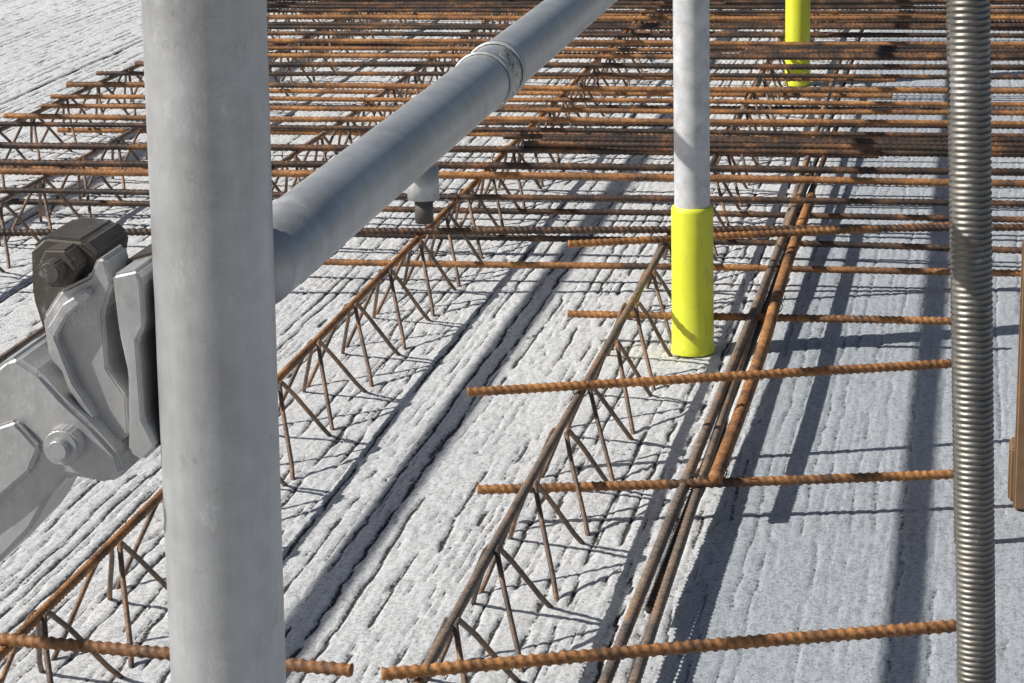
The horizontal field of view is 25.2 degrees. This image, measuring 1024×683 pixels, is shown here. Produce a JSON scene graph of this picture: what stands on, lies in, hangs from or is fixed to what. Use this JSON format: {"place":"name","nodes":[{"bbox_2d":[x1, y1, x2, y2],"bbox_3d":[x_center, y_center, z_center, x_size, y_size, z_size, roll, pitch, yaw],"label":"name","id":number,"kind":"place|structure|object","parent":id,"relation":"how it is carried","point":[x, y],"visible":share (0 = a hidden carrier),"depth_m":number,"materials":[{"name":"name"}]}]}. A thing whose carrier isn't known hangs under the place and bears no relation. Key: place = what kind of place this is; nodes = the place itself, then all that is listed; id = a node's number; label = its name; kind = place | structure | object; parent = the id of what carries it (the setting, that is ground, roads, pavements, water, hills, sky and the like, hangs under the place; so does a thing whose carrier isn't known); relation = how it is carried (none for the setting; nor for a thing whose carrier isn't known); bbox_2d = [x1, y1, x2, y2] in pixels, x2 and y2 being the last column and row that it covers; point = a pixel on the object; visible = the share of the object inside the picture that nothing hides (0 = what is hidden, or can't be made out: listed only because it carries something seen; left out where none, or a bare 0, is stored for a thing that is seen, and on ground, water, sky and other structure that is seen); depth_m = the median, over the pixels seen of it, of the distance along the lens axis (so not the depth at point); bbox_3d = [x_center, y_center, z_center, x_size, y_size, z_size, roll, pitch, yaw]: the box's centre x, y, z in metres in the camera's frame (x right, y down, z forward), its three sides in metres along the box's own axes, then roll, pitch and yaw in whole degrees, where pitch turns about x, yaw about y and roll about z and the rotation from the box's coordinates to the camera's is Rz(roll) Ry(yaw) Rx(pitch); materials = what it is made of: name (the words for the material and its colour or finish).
{"place":"outdoors","nodes":[
{"label":"outdoors","id":0,"kind":"place"},
{"bbox_2d":[267,0,723,1],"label":"rebar","id":1,"kind":"object","parent":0,"point":[448,0],"visible":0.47,"depth_m":6.67,"materials":[{"name":"brown metal"}]},
{"bbox_2d":[268,46,738,52],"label":"rebar","id":2,"kind":"object","parent":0,"point":[403,48],"visible":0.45,"depth_m":5.76,"materials":[{"name":"brown metal"}]},
{"bbox_2d":[0,0,1023,682],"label":"slab top","id":3,"kind":"structure","parent":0,"point":[392,518],"depth_m":3.14,"materials":[{"name":"concrete"}]},
{"bbox_2d":[0,1,334,186],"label":"lattice girder","id":4,"kind":"object","parent":3,"relation":"on","point":[79,91],"visible":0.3,"depth_m":5.31,"materials":[{"name":"metal"}]},
{"bbox_2d":[0,223,1023,236],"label":"rebar","id":5,"kind":"object","parent":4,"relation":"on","point":[546,230],"visible":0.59,"depth_m":3.83,"materials":[{"name":"brown metal"}]},
{"bbox_2d":[268,38,1023,45],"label":"rebar","id":6,"kind":"object","parent":4,"relation":"on","point":[574,41],"visible":0.61,"depth_m":5.78,"materials":[{"name":"brown metal"}]},
{"bbox_2d":[0,1,420,272],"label":"lattice girder","id":7,"kind":"object","parent":3,"relation":"on","point":[43,179],"visible":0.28,"depth_m":4.64,"materials":[{"name":"metal"}]},
{"bbox_2d":[0,187,1023,206],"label":"rebar","id":8,"kind":"object","parent":7,"relation":"on","point":[718,199],"visible":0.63,"depth_m":4.05,"materials":[{"name":"brown metal"}]},
{"bbox_2d":[3,113,1023,126],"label":"rebar","id":9,"kind":"object","parent":7,"relation":"on","point":[838,122],"visible":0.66,"depth_m":4.77,"materials":[{"name":"brown metal"}]},
{"bbox_2d":[141,0,285,682],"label":"scaffold standard","id":10,"kind":"object","parent":3,"relation":"on","point":[206,80],"visible":1,"depth_m":0.91,"materials":[{"name":"metal"}]},
{"bbox_2d":[0,217,159,561],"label":"scaffold coupler","id":11,"kind":"object","parent":10,"relation":"attached to","point":[79,388],"visible":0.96,"depth_m":0.94,"materials":[{"name":"metal"}]},
{"bbox_2d":[272,0,617,303],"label":"guard rail","id":12,"kind":"object","parent":10,"relation":"attached to","point":[327,210],"visible":0.97,"depth_m":1.16,"materials":[{"name":"metal"}]},
{"bbox_2d":[0,1,541,363],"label":"lattice girder","id":13,"kind":"object","parent":3,"relation":"on","point":[41,331],"visible":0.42,"depth_m":4.97,"materials":[{"name":"metal"}]},
{"bbox_2d":[40,103,1023,115],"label":"rebar","id":14,"kind":"object","parent":13,"relation":"on","point":[603,110],"visible":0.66,"depth_m":4.88,"materials":[{"name":"brown metal"}]},
{"bbox_2d":[0,9,672,682],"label":"lattice girder","id":15,"kind":"object","parent":3,"relation":"on","point":[42,613],"visible":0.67,"depth_m":3.33,"materials":[{"name":"metal"}]},
{"bbox_2d":[0,632,353,676],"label":"rebar","id":16,"kind":"object","parent":15,"relation":"on","point":[160,653],"visible":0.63,"depth_m":2.21,"materials":[{"name":"brown metal"}]},
{"bbox_2d":[0,121,1023,137],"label":"rebar","id":17,"kind":"object","parent":15,"relation":"on","point":[555,130],"visible":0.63,"depth_m":4.67,"materials":[{"name":"brown metal"}]},
{"bbox_2d":[50,94,1023,106],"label":"rebar","id":18,"kind":"object","parent":15,"relation":"on","point":[604,100],"visible":0.64,"depth_m":4.99,"materials":[{"name":"brown metal"}]},
{"bbox_2d":[66,81,1023,94],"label":"rebar","id":19,"kind":"object","parent":15,"relation":"on","point":[636,89],"visible":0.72,"depth_m":5.13,"materials":[{"name":"brown metal"}]},
{"bbox_2d":[96,71,1023,79],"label":"rebar","id":20,"kind":"object","parent":15,"relation":"on","point":[649,74],"visible":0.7,"depth_m":5.31,"materials":[{"name":"brown metal"}]},
{"bbox_2d":[134,61,1023,70],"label":"rebar","id":21,"kind":"object","parent":15,"relation":"on","point":[717,66],"visible":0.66,"depth_m":5.42,"materials":[{"name":"brown metal"}]},
{"bbox_2d":[267,14,1023,21],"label":"rebar","id":22,"kind":"object","parent":15,"relation":"on","point":[650,18],"visible":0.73,"depth_m":6.18,"materials":[{"name":"brown metal"}]},
{"bbox_2d":[267,8,1023,13],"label":"rebar","id":23,"kind":"object","parent":15,"relation":"on","point":[436,10],"visible":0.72,"depth_m":6.31,"materials":[{"name":"brown metal"}]},
{"bbox_2d":[267,4,1023,9],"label":"rebar","id":24,"kind":"object","parent":15,"relation":"on","point":[838,7],"visible":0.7,"depth_m":6.39,"materials":[{"name":"brown metal"}]},
{"bbox_2d":[267,1,1023,5],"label":"rebar","id":25,"kind":"object","parent":15,"relation":"on","point":[474,3],"visible":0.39,"depth_m":6.55,"materials":[{"name":"brown metal"}]},
{"bbox_2d":[268,53,1023,60],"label":"rebar","id":26,"kind":"object","parent":15,"relation":"on","point":[461,56],"visible":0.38,"depth_m":5.64,"materials":[{"name":"brown metal"}]},
{"bbox_2d":[724,0,1023,4],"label":"rebar bundle","id":27,"kind":"object","parent":15,"relation":"on","point":[780,2],"visible":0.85,"depth_m":6.28,"materials":[{"name":"brown metal"}]},
{"bbox_2d":[2,166,810,183],"bbox_3d":[0.198,-0.332,4.630,2.650,0.015,0.024,2,16,11],"label":"rebar","id":28,"kind":"object","parent":3,"relation":"on","point":[132,168],"visible":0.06,"depth_m":4.85,"materials":[{"name":"brown metal"}]},
{"bbox_2d":[57,127,914,138],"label":"rebar","id":29,"kind":"object","parent":3,"relation":"on","point":[272,132],"visible":0.2,"depth_m":5.17,"materials":[{"name":"brown metal"}]},
{"bbox_2d":[95,143,878,158],"bbox_3d":[-0.146,-0.412,4.937,1.850,0.017,0.022,2,16,11],"label":"rebar","id":30,"kind":"object","parent":3,"relation":"on","point":[758,155],"visible":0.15,"depth_m":4.83,"materials":[{"name":"brown metal"}]},
{"bbox_2d":[268,51,714,54],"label":"rebar","id":31,"kind":"object","parent":3,"relation":"on","point":[468,53],"visible":0.12,"depth_m":6.20,"materials":[{"name":"brown metal"}]},
{"bbox_2d":[268,43,716,47],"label":"rebar","id":32,"kind":"object","parent":3,"relation":"on","point":[414,45],"visible":0.16,"depth_m":6.39,"materials":[{"name":"brown metal"}]},
{"bbox_2d":[0,187,1020,204],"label":"rebar","id":33,"kind":"object","parent":3,"relation":"on","point":[613,201],"visible":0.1,"depth_m":4.42,"materials":[{"name":"brown metal"}]},
{"bbox_2d":[6,198,1023,222],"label":"rebar","id":34,"kind":"object","parent":3,"relation":"on","point":[739,214],"visible":0.61,"depth_m":4.31,"materials":[{"name":"brown metal"}]},
{"bbox_2d":[318,1,722,1],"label":"rebar","id":35,"kind":"object","parent":3,"relation":"on","point":[464,1],"visible":0.02,"depth_m":7.25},
{"bbox_2d":[107,103,1023,110],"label":"rebar","id":36,"kind":"object","parent":3,"relation":"on","point":[733,107],"visible":0.32,"depth_m":5.33,"materials":[{"name":"brown metal"}]},
{"bbox_2d":[269,89,892,98],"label":"rebar","id":37,"kind":"object","parent":3,"relation":"on","point":[554,93],"visible":0.44,"depth_m":5.54,"materials":[{"name":"brown metal"}]},
{"bbox_2d":[413,9,826,682],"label":"lattice girder","id":38,"kind":"object","parent":3,"relation":"on","point":[493,551],"visible":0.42,"depth_m":2.82,"materials":[{"name":"metal"}]},
{"bbox_2d":[0,158,1023,175],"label":"rebar","id":39,"kind":"object","parent":38,"relation":"on","point":[590,166],"visible":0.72,"depth_m":4.32,"materials":[{"name":"brown metal"}]},
{"bbox_2d":[0,167,1023,187],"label":"rebar","id":40,"kind":"object","parent":38,"relation":"on","point":[594,176],"visible":0.66,"depth_m":4.23,"materials":[{"name":"brown metal"}]},
{"bbox_2d":[0,142,1023,157],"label":"rebar","id":41,"kind":"object","parent":38,"relation":"on","point":[305,147],"visible":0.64,"depth_m":4.49,"materials":[{"name":"brown metal"}]},
{"bbox_2d":[272,0,790,682],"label":"tie wires","id":42,"kind":"object","parent":38,"relation":"attached to","point":[658,242],"visible":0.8,"depth_m":4.59,"materials":[{"name":"metal"}]},
{"bbox_2d":[267,25,1023,30],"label":"rebar","id":43,"kind":"object","parent":38,"relation":"on","point":[713,27],"visible":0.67,"depth_m":6.02,"materials":[{"name":"brown metal"}]},
{"bbox_2d":[267,21,1023,26],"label":"rebar","id":44,"kind":"object","parent":38,"relation":"on","point":[348,23],"visible":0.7,"depth_m":6.07,"materials":[{"name":"brown metal"}]},
{"bbox_2d":[268,31,1023,37],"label":"rebar","id":45,"kind":"object","parent":38,"relation":"on","point":[643,35],"visible":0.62,"depth_m":5.88,"materials":[{"name":"brown metal"}]},
{"bbox_2d":[381,619,956,680],"bbox_3d":[0.162,0.291,2.175,0.573,0.015,0.015,-4,16,-7],"label":"rebar","id":46,"kind":"object","parent":38,"relation":"on","point":[634,651],"visible":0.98,"depth_m":2.17,"materials":[{"name":"brown metal"}]},
{"bbox_2d":[467,359,951,396],"bbox_3d":[0.282,0.046,3.010,0.685,0.015,0.017,-3,16,-6],"label":"rebar","id":47,"kind":"object","parent":38,"relation":"on","point":[708,377],"visible":0.94,"depth_m":3.00,"materials":[{"name":"brown metal"}]},
{"bbox_2d":[477,469,953,494],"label":"rebar","id":48,"kind":"object","parent":38,"relation":"attached to","point":[874,477],"visible":0.9,"depth_m":2.81,"materials":[{"name":"brown metal"}]},
{"bbox_2d":[708,192,815,484],"bbox_3d":[0.400,-0.050,3.501,0.025,0.028,1.530,2,16,11],"label":"rebar","id":49,"kind":"object","parent":48,"relation":"on","point":[728,442],"visible":0.91,"depth_m":3.24,"materials":[{"name":"brown metal"}]},
{"bbox_2d":[567,310,950,324],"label":"rebar","id":50,"kind":"object","parent":38,"relation":"attached to","point":[795,317],"visible":0.78,"depth_m":3.52,"materials":[{"name":"brown metal"}]},
{"bbox_2d":[568,222,949,247],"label":"rebar","id":51,"kind":"object","parent":38,"relation":"on","point":[724,236],"visible":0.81,"depth_m":3.76,"materials":[{"name":"brown metal"}]},
{"bbox_2d":[503,133,1023,153],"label":"rebar bundle","id":52,"kind":"object","parent":38,"relation":"on","point":[998,145],"visible":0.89,"depth_m":4.43,"materials":[{"name":"brown metal"}]},
{"bbox_2d":[710,45,1023,59],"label":"rebar bundle","id":53,"kind":"object","parent":38,"relation":"on","point":[875,52],"visible":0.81,"depth_m":5.43,"materials":[{"name":"brown metal"}]},
{"bbox_2d":[299,12,1023,15],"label":"rebar","id":54,"kind":"object","parent":3,"relation":"on","point":[463,14],"visible":0.3,"depth_m":6.83,"materials":[{"name":"brown metal"}]},
{"bbox_2d":[322,259,1020,276],"bbox_3d":[0.424,-0.122,3.880,1.900,0.015,0.024,1,16,10],"label":"rebar","id":55,"kind":"object","parent":3,"relation":"on","point":[717,267],"visible":0.64,"depth_m":3.92,"materials":[{"name":"brown metal"}]},
{"bbox_2d":[452,5,912,8],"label":"rebar","id":56,"kind":"object","parent":3,"relation":"on","point":[840,5],"visible":0.03,"depth_m":6.87,"materials":[{"name":"brown metal"}]},
{"bbox_2d":[353,234,1021,253],"bbox_3d":[0.411,-0.174,4.061,1.800,0.016,0.025,2,17,13],"label":"rebar","id":57,"kind":"object","parent":3,"relation":"on","point":[805,243],"visible":0.55,"depth_m":4.06,"materials":[{"name":"brown metal"}]},
{"bbox_2d":[671,0,714,356],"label":"guard post","id":58,"kind":"object","parent":3,"relation":"on","point":[692,266],"visible":1,"depth_m":3.44,"materials":[{"name":"yellow plastic"}]},
{"bbox_2d":[530,76,895,81],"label":"rebar","id":59,"kind":"object","parent":3,"relation":"on","point":[749,79],"visible":0.32,"depth_m":5.71,"materials":[{"name":"brown metal"}]},
{"bbox_2d":[628,60,841,682],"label":"rebar","id":60,"kind":"object","parent":3,"relation":"on","point":[649,637],"visible":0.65,"depth_m":2.76,"materials":[{"name":"brown metal"}]},
{"bbox_2d":[645,125,839,613],"bbox_3d":[0.433,-0.095,3.763,0.012,0.040,2.700,2,16,12],"label":"rebar","id":61,"kind":"object","parent":3,"relation":"on","point":[650,602],"visible":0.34,"depth_m":3.15,"materials":[{"name":"brown metal"}]},
{"bbox_2d":[582,30,917,32],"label":"rebar","id":62,"kind":"object","parent":3,"relation":"on","point":[608,31],"visible":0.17,"depth_m":6.43,"materials":[{"name":"brown metal"}]},
{"bbox_2d":[479,121,1023,128],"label":"rebar","id":63,"kind":"object","parent":3,"relation":"on","point":[644,125],"visible":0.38,"depth_m":5.14,"materials":[{"name":"brown metal"}]},
{"bbox_2d":[784,0,809,86],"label":"guard post","id":64,"kind":"object","parent":3,"relation":"on","point":[797,20],"visible":0.59,"depth_m":5.72,"materials":[{"name":"yellow plastic"}]},
{"bbox_2d":[593,20,1023,22],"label":"rebar","id":65,"kind":"object","parent":3,"relation":"on","point":[891,21],"visible":0.23,"depth_m":6.58,"materials":[{"name":"brown metal"}]},
{"bbox_2d":[946,0,955,542],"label":"threaded tie rod","id":66,"kind":"object","parent":3,"relation":"on","point":[949,157],"visible":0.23,"depth_m":2.62,"materials":[{"name":"metal"}]},
{"bbox_2d":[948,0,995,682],"bbox_3d":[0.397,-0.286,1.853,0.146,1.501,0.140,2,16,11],"label":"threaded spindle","id":67,"kind":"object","parent":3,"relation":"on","point":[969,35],"visible":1,"depth_m":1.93,"materials":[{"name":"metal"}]},
{"bbox_2d":[1008,239,1023,509],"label":"formwork board","id":68,"kind":"object","parent":3,"relation":"on","point":[1016,473],"visible":1,"depth_m":2.80,"materials":[{"name":"brown wood"}]},
{"bbox_2d":[598,173,810,682],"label":"rebar","id":69,"kind":"object","parent":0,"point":[609,671],"visible":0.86,"depth_m":2.86,"materials":[{"name":"brown metal"}]}
]}

